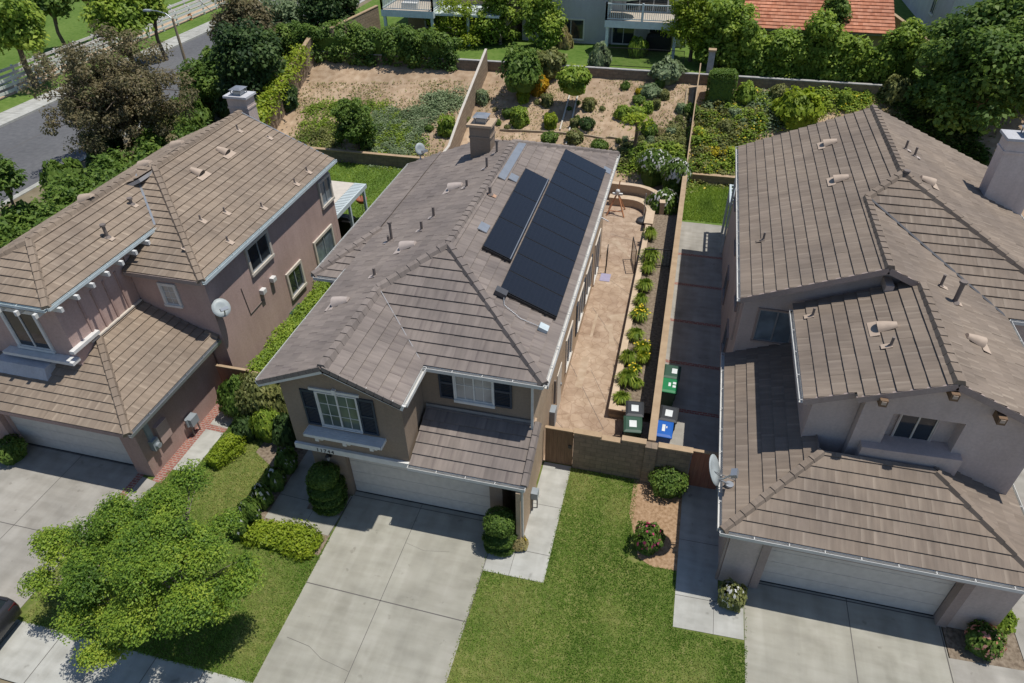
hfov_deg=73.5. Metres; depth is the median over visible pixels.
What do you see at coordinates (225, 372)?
wooden gate
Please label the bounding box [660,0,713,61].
tree
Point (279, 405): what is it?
shrub
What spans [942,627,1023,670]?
flower bed
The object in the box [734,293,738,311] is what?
window
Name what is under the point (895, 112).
ground cover
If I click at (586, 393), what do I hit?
stamped patio
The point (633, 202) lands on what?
seat wall
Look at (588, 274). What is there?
window
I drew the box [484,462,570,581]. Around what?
gate walk
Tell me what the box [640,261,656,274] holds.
planter clump
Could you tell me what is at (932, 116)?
ground cover
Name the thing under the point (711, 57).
wall pillar
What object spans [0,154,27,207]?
tree
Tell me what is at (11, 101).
verge grass
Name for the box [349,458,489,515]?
garage door
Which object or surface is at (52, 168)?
bank bush
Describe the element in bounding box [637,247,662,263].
planter clump
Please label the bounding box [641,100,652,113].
slope shrub
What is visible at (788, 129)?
leaf litter
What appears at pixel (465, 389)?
window
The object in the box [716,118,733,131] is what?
slope shrub
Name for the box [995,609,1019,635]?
flowering bush
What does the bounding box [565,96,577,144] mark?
slope edging
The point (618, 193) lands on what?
trestle stand
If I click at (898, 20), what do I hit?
block wall
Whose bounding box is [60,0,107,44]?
tree
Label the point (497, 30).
tree
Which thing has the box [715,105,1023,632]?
house
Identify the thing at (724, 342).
window
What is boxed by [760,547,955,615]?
garage door
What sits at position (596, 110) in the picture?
dry weeds
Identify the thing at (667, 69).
garden shrub
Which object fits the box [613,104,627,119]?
slope shrub
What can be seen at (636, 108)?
slope shrub
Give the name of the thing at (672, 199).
blossom shrub
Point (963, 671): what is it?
path
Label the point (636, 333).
planter clump
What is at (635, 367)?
planter clump
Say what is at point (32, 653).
front pavement
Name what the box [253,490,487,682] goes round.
driveway
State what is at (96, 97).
tree
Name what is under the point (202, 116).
bank bush
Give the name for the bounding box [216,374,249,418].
shrub
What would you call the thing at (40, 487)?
neighbour driveway
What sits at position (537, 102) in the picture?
slope shrub
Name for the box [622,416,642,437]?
wheelie bin
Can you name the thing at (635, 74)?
retaining wall
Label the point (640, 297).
planter clump
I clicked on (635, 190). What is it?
garden wall
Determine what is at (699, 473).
wooden gate
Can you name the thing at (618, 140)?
slope shrub
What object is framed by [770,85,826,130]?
slope shrub
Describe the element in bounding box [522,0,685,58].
house
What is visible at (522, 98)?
slope shrub
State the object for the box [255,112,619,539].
house
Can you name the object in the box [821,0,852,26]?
tree
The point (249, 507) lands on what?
rose bush
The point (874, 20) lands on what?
house
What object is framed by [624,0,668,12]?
window
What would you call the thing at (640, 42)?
garden shrub
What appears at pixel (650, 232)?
planter clump
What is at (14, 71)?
rail fence
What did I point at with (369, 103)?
ground cover
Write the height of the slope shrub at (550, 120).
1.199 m
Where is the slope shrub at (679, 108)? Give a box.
[675,102,684,113]
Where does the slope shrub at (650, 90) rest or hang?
on the hillside
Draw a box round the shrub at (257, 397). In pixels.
[234,369,280,416]
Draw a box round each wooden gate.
[215,364,248,391]
[545,425,573,464]
[687,449,718,489]
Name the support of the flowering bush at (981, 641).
on the flower bed at (1011, 658)
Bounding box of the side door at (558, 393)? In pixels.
[556,362,561,411]
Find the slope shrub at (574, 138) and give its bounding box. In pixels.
[564,128,583,144]
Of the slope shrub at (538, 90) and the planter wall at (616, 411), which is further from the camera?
the slope shrub at (538, 90)
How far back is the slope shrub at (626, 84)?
45.91 m
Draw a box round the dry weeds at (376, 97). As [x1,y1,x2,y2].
[298,79,466,155]
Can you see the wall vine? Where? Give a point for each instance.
(264, 98)
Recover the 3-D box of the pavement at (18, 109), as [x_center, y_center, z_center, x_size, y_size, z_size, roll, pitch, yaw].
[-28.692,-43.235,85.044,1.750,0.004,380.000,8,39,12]
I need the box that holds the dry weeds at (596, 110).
[480,80,689,146]
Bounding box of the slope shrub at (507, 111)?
[501,108,512,118]
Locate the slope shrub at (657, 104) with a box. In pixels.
[653,98,660,109]
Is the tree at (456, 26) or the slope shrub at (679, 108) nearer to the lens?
the slope shrub at (679, 108)
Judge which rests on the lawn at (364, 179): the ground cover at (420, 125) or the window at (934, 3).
the ground cover at (420, 125)
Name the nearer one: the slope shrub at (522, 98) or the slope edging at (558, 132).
the slope edging at (558, 132)
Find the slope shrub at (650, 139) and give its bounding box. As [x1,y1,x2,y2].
[645,136,654,143]
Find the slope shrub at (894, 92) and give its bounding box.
[878,74,913,105]
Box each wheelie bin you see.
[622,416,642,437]
[625,400,643,419]
[655,420,673,443]
[658,405,678,434]
[660,377,678,406]
[664,364,680,379]
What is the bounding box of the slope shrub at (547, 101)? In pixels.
[540,92,553,108]
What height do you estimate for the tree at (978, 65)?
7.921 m
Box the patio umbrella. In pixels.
[614,0,633,16]
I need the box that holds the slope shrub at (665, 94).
[660,89,669,100]
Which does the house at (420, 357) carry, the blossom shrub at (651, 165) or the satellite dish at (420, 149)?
the satellite dish at (420, 149)
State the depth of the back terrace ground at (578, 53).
50.01 m
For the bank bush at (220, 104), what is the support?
on the roadside bank
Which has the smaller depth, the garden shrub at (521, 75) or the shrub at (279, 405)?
the shrub at (279, 405)
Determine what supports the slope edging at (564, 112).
on the hillside
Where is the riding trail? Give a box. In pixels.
[0,0,223,99]
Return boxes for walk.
[265,450,351,535]
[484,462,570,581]
[673,485,743,639]
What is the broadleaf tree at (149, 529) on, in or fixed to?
on the front lawn at (27, 606)
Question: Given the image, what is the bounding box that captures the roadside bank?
[0,0,370,214]
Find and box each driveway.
[0,444,137,607]
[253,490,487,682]
[744,581,954,682]
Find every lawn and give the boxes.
[0,0,210,98]
[17,423,352,682]
[328,162,401,238]
[446,461,744,682]
[682,184,731,226]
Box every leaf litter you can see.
[295,79,464,156]
[477,79,689,149]
[699,86,880,149]
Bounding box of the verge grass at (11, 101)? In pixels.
[0,0,248,112]
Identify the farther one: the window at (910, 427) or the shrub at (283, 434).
the shrub at (283, 434)
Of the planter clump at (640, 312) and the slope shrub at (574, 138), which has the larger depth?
the slope shrub at (574, 138)
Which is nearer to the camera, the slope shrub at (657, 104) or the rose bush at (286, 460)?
the rose bush at (286, 460)
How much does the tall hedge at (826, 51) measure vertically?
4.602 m
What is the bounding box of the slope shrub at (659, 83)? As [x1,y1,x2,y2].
[654,79,664,88]
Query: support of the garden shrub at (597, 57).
on the back terrace ground at (578, 53)
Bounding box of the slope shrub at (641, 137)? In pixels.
[638,135,644,140]
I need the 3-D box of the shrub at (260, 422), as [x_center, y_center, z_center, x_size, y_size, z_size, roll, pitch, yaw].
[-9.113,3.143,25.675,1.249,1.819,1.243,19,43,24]
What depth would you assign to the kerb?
53.20 m
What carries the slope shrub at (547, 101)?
on the hillside
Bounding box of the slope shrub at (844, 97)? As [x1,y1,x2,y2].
[835,90,852,108]
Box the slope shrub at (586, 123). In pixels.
[577,116,595,130]
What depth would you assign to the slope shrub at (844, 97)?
43.04 m
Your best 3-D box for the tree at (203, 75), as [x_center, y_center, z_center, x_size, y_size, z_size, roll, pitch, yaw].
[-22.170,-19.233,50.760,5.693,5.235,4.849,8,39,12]
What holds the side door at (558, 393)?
in the house at (420, 357)
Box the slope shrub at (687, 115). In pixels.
[683,112,692,119]
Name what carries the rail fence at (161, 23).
on the verge grass at (11, 101)
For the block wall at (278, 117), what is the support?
on the hillside
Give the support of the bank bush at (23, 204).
on the roadside bank
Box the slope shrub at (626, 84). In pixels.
[620,80,630,89]
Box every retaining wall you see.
[310,146,423,167]
[317,51,889,95]
[689,172,734,185]
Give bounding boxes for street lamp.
[143,9,186,63]
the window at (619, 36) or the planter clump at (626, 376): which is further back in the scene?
the window at (619, 36)
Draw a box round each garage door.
[10,416,133,464]
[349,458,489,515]
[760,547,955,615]
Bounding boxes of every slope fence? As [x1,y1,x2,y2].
[443,49,487,151]
[687,63,700,160]
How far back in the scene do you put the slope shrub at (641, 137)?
43.06 m
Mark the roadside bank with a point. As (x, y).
(33, 193)
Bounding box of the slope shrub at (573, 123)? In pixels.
[569,117,578,127]
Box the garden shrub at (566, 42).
[554,25,573,49]
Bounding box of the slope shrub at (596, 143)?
[590,138,608,148]
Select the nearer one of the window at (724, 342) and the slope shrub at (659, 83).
the window at (724, 342)
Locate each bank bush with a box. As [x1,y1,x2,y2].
[1,199,36,223]
[39,157,84,191]
[79,125,126,171]
[127,129,156,151]
[140,104,185,128]
[170,93,214,128]
[178,66,214,109]
[211,95,229,118]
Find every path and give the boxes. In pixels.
[173,412,232,472]
[659,222,724,480]
[949,469,1023,682]
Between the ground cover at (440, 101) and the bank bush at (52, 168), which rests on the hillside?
the ground cover at (440, 101)
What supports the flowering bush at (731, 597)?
on the side lawn at (632, 557)
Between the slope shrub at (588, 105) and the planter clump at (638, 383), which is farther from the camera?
the slope shrub at (588, 105)
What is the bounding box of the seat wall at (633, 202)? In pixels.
[609,194,654,229]
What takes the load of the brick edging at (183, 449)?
on the front lawn at (27, 606)
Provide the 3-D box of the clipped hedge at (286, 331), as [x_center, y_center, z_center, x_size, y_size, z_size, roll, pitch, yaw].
[-8.799,-1.150,30.773,2.230,1.630,9.702,8,39,12]
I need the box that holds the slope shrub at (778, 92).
[768,83,790,99]
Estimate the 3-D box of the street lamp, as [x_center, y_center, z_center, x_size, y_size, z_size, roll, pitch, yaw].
[-26.487,-22.257,53.490,2.540,6.669,0.480,8,39,12]
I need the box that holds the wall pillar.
[706,48,716,72]
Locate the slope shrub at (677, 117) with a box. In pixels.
[675,115,683,120]
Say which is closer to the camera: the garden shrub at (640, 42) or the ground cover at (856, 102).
the ground cover at (856, 102)
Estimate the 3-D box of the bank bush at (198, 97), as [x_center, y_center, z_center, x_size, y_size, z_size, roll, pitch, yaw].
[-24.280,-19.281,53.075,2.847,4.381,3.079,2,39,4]
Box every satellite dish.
[211,298,230,318]
[415,143,427,159]
[709,454,738,487]
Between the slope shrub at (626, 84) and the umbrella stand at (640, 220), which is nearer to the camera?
the umbrella stand at (640, 220)
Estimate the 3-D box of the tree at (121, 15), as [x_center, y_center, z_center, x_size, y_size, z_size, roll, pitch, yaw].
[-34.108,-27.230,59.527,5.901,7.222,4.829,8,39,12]
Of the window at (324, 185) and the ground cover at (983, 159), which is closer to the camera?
the window at (324, 185)
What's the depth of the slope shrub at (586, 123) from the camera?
44.10 m
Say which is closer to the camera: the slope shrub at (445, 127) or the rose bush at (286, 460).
the rose bush at (286, 460)
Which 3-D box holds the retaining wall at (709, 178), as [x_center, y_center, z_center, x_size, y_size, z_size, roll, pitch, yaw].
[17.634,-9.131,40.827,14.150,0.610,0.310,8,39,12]
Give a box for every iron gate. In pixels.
[605,244,608,272]
[631,237,636,272]
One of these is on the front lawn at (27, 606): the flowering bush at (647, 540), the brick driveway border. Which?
the brick driveway border
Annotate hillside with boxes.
[268,59,1023,216]
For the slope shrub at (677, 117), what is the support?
on the hillside
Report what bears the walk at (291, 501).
on the front lawn at (27, 606)
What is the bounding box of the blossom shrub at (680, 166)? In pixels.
[661,156,693,195]
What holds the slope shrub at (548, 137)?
on the hillside
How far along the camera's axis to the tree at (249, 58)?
45.96 m
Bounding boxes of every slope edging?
[500,128,655,142]
[559,95,569,129]
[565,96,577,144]
[683,88,687,125]
[689,90,693,124]
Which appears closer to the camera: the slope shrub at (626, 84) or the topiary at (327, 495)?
the topiary at (327, 495)
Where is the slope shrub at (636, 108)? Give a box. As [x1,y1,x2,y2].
[626,103,646,123]
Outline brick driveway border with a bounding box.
[120,473,143,497]
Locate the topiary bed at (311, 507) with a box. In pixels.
[307,494,350,515]
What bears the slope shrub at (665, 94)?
on the hillside
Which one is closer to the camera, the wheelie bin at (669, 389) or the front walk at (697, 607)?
the front walk at (697, 607)
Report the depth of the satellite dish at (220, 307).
25.39 m
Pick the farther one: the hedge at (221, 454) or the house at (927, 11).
the house at (927, 11)
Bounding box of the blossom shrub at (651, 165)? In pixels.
[635,148,671,186]
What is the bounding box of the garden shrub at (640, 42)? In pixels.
[628,35,648,57]
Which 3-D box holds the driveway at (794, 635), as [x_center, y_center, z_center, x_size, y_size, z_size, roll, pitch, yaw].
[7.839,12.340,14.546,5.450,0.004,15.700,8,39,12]
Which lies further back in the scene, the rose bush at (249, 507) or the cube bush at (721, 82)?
the cube bush at (721, 82)
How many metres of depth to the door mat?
34.09 m
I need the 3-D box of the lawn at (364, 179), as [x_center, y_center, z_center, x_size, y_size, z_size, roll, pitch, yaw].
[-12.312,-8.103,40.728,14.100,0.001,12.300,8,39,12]
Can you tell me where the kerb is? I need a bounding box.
[0,0,365,207]
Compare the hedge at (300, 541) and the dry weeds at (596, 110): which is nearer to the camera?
the hedge at (300, 541)
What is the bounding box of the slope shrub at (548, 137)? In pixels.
[540,130,558,142]
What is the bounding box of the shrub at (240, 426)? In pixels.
[231,413,255,442]
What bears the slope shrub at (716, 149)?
on the hillside
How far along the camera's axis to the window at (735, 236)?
29.09 m
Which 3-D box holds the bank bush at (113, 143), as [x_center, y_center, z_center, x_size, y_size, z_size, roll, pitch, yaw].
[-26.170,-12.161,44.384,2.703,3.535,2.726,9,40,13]
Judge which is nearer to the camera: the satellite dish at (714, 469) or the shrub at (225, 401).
the satellite dish at (714, 469)
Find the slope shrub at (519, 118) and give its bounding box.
[509,105,529,128]
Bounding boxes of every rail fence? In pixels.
[0,0,211,85]
[0,0,223,96]
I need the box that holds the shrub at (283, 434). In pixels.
[272,412,296,447]
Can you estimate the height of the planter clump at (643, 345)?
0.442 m
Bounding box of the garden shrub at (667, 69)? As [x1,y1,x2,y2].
[648,55,689,84]
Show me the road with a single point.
(27, 145)
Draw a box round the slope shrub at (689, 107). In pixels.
[684,103,699,117]
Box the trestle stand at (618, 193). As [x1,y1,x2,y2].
[606,181,624,216]
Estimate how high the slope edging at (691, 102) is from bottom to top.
1.175 m
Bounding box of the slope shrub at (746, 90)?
[733,80,756,105]
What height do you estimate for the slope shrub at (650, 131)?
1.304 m
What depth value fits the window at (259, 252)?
27.69 m
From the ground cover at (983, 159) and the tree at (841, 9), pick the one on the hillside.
the ground cover at (983, 159)
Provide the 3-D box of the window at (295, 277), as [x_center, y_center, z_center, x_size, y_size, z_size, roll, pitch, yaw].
[-9.671,-2.776,30.764,0.110,1.340,1.364,8,39,12]
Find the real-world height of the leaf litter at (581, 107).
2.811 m
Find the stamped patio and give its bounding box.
[543,199,649,465]
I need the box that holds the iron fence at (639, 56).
[601,46,684,67]
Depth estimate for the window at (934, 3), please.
52.34 m
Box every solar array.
[482,168,548,262]
[501,149,605,319]
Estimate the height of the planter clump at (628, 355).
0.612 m
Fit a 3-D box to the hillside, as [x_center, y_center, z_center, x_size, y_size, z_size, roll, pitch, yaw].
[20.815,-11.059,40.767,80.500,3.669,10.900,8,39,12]
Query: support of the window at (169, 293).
in the house at (119, 339)
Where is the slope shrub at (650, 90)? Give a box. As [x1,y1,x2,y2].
[638,82,662,98]
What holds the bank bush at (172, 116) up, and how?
on the roadside bank
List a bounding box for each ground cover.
[289,120,345,148]
[292,92,439,171]
[363,99,435,169]
[410,81,469,126]
[607,115,698,197]
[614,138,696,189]
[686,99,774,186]
[699,87,815,138]
[749,85,877,137]
[869,81,996,164]
[870,94,929,132]
[884,82,992,157]
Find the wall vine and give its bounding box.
[254,43,313,124]
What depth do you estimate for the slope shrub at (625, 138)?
43.13 m
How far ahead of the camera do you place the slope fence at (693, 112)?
42.73 m
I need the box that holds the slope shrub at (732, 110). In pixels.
[728,106,741,118]
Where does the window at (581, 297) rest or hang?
in the house at (420, 357)
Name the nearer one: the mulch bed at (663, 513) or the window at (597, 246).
the mulch bed at (663, 513)
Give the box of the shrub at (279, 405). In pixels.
[268,389,288,416]
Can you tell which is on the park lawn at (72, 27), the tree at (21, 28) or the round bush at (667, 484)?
the tree at (21, 28)
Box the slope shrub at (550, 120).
[543,112,557,129]
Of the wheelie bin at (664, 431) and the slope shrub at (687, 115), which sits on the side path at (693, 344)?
the wheelie bin at (664, 431)
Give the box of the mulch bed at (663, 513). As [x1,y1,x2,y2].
[629,479,681,570]
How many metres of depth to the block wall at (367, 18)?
53.33 m
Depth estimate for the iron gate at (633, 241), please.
34.50 m
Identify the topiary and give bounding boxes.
[305,460,347,516]
[481,505,517,557]
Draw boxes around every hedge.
[0,115,212,247]
[203,432,246,470]
[239,518,324,562]
[243,281,330,371]
[272,19,462,71]
[737,7,928,84]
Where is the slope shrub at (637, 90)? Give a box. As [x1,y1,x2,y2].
[635,88,641,94]
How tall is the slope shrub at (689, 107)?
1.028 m
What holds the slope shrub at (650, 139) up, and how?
on the hillside
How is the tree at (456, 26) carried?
on the back terrace ground at (578, 53)
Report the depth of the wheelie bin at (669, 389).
26.33 m
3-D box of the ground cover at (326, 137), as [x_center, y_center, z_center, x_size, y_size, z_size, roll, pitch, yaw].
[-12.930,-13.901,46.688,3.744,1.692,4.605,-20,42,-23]
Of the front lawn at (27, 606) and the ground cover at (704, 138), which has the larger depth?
the ground cover at (704, 138)
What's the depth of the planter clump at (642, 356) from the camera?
28.20 m
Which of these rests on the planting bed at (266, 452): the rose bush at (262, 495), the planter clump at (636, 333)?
the rose bush at (262, 495)
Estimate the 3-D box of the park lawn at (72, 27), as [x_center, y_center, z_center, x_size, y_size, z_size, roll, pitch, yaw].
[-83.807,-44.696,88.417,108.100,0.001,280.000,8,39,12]
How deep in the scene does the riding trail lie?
71.14 m
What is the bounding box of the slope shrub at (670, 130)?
[665,127,676,136]
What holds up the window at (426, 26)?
in the house at (425, 10)
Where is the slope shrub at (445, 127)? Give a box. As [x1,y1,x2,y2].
[437,113,455,137]
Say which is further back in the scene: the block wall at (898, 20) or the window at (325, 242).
the block wall at (898, 20)
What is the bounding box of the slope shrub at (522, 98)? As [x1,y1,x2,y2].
[516,92,530,104]
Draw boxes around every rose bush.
[227,515,248,540]
[236,495,261,525]
[251,482,274,510]
[262,465,286,492]
[274,446,298,474]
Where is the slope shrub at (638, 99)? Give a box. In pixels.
[632,94,646,104]
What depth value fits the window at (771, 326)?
23.86 m
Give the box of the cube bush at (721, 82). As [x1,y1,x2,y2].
[704,68,738,103]
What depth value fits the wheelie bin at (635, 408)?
25.32 m
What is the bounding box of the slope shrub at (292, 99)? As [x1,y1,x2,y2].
[281,84,298,112]
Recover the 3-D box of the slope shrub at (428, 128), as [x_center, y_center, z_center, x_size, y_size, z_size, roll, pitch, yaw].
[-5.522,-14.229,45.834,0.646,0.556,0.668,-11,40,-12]
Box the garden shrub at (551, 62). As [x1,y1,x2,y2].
[536,46,567,79]
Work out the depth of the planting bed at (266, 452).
25.12 m
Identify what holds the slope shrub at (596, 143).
on the hillside
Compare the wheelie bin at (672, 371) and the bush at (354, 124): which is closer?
the wheelie bin at (672, 371)
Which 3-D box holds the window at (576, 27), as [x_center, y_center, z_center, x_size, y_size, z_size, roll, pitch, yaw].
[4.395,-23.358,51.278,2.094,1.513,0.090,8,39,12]
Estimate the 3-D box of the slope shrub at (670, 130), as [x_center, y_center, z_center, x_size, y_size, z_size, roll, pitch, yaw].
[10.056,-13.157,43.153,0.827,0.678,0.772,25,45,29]
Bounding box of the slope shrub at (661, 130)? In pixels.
[655,127,664,135]
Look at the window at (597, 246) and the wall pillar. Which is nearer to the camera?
the window at (597, 246)
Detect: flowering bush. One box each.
[510,535,528,551]
[632,520,665,556]
[717,576,747,612]
[964,619,1007,661]
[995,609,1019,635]
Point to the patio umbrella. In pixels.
(622, 2)
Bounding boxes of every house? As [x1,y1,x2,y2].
[0,85,367,476]
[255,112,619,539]
[380,0,521,45]
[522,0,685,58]
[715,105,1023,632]
[742,0,894,46]
[902,0,988,30]
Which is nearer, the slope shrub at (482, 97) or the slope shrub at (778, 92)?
the slope shrub at (778, 92)
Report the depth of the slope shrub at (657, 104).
44.51 m
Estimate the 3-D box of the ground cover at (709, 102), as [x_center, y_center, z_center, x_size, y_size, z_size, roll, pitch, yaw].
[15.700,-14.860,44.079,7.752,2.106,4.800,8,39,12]
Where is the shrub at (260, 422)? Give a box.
[248,405,279,442]
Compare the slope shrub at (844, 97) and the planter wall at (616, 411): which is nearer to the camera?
the planter wall at (616, 411)
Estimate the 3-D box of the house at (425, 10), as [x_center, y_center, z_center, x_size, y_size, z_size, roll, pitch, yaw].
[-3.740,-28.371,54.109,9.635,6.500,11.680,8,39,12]
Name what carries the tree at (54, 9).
on the park lawn at (72, 27)
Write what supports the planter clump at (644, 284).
on the planter soil
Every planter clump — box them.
[612,390,631,405]
[614,368,639,385]
[618,349,636,364]
[626,327,646,340]
[627,303,651,321]
[627,362,642,375]
[631,377,644,389]
[632,292,648,306]
[634,339,652,353]
[635,277,654,291]
[636,350,650,363]
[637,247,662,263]
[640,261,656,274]
[641,226,658,239]
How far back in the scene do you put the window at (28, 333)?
23.32 m
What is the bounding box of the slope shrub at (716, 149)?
[704,145,727,156]
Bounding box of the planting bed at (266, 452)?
[256,442,329,554]
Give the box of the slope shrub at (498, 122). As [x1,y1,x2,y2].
[495,118,501,125]
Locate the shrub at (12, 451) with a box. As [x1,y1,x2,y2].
[0,433,27,465]
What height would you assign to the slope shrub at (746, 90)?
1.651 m
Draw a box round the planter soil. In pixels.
[617,206,677,413]
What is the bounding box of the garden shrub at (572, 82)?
[555,62,591,95]
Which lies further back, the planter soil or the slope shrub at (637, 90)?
the slope shrub at (637, 90)
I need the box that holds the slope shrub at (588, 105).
[581,97,595,111]
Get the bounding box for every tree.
[0,0,49,88]
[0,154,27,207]
[14,19,199,161]
[16,458,266,672]
[28,0,74,48]
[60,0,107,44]
[78,0,154,70]
[137,0,168,60]
[176,45,222,107]
[199,0,280,90]
[208,16,286,101]
[255,0,307,26]
[295,0,359,28]
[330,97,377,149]
[424,0,492,49]
[474,0,525,44]
[516,0,567,50]
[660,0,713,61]
[689,0,759,69]
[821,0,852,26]
[903,0,1023,134]
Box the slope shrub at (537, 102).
[533,99,540,104]
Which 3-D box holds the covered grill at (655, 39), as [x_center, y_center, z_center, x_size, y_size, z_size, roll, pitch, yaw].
[10.641,-21.764,49.670,1.892,1.230,0.757,8,39,12]
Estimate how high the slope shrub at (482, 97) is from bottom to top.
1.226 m
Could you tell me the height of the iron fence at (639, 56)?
1.268 m
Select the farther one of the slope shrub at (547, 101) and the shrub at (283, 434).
the slope shrub at (547, 101)
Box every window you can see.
[0,311,56,353]
[156,282,183,308]
[243,228,274,277]
[285,259,307,299]
[312,224,335,265]
[313,391,362,433]
[316,172,334,209]
[424,16,443,27]
[452,376,494,405]
[560,18,584,40]
[564,320,572,373]
[577,282,584,333]
[584,257,591,305]
[592,228,600,285]
[610,10,635,44]
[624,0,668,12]
[721,318,728,354]
[722,265,728,304]
[734,193,735,211]
[734,236,735,256]
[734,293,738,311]
[750,307,791,344]
[890,414,940,441]
[928,0,937,16]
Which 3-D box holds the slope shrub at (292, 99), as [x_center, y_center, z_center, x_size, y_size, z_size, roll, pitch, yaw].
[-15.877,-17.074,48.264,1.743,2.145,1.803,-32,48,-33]
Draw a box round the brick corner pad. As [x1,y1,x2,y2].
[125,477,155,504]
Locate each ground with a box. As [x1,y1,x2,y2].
[0,214,1023,682]
[323,0,928,85]
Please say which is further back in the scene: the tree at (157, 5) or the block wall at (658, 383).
the tree at (157, 5)
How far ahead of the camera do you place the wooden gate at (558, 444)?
24.05 m
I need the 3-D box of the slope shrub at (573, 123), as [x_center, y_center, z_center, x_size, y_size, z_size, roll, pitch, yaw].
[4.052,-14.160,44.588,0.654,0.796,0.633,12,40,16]
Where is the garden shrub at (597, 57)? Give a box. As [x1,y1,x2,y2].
[587,41,611,66]
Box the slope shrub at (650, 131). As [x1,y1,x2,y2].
[639,119,657,136]
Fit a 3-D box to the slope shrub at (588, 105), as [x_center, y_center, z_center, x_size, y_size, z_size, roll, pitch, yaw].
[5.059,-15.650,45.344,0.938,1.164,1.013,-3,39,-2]
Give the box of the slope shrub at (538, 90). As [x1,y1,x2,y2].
[530,74,548,96]
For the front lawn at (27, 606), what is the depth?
20.59 m
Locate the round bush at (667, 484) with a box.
[647,465,689,498]
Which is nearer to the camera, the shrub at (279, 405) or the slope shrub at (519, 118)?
the shrub at (279, 405)
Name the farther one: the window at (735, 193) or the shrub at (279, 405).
the window at (735, 193)
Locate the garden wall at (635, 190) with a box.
[607,181,665,214]
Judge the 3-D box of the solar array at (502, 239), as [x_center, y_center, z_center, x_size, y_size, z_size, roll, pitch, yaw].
[0.244,-4.806,25.270,1.032,0.544,6.330,8,39,12]
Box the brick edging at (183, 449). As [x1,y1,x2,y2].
[153,404,219,482]
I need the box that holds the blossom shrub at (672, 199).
[644,187,679,214]
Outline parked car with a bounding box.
[0,596,22,639]
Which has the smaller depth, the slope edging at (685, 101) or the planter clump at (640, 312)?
the planter clump at (640, 312)
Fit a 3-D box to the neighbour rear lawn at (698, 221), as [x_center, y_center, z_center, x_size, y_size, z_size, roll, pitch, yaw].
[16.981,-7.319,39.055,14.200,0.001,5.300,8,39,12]
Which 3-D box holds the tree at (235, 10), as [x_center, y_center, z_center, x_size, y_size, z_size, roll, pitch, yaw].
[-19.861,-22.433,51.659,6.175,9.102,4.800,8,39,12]
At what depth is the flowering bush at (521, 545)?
21.71 m
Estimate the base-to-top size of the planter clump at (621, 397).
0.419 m
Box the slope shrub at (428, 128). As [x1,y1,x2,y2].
[424,124,433,131]
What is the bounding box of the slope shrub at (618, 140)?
[615,137,621,143]
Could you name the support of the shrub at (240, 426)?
on the front lawn at (27, 606)
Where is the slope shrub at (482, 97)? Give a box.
[475,88,490,106]
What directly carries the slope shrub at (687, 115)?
on the hillside
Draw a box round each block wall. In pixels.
[260,35,315,129]
[329,5,380,36]
[572,428,693,483]
[648,175,686,441]
[887,13,934,71]
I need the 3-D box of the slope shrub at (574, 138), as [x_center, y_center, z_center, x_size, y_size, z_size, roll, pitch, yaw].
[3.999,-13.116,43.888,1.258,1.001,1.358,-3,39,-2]
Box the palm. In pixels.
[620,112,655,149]
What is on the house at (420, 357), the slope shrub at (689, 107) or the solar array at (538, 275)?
the solar array at (538, 275)
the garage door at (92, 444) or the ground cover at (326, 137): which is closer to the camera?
the garage door at (92, 444)
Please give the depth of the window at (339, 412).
20.74 m
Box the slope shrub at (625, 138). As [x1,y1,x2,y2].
[622,136,628,141]
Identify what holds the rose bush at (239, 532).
on the front lawn at (27, 606)
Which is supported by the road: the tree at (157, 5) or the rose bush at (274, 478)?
the tree at (157, 5)
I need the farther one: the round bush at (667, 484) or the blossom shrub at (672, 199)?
the blossom shrub at (672, 199)
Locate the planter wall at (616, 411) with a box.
[608,225,650,418]
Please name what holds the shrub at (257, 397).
on the front lawn at (27, 606)
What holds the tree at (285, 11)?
on the roadside bank
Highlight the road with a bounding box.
[0,0,360,202]
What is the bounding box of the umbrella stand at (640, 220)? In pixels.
[636,193,646,224]
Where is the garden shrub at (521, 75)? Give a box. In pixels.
[496,41,543,92]
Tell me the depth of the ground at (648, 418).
20.20 m
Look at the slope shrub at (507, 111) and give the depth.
45.56 m
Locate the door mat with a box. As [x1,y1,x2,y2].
[599,273,610,281]
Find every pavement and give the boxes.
[0,0,259,122]
[0,620,251,682]
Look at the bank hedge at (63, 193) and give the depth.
38.14 m

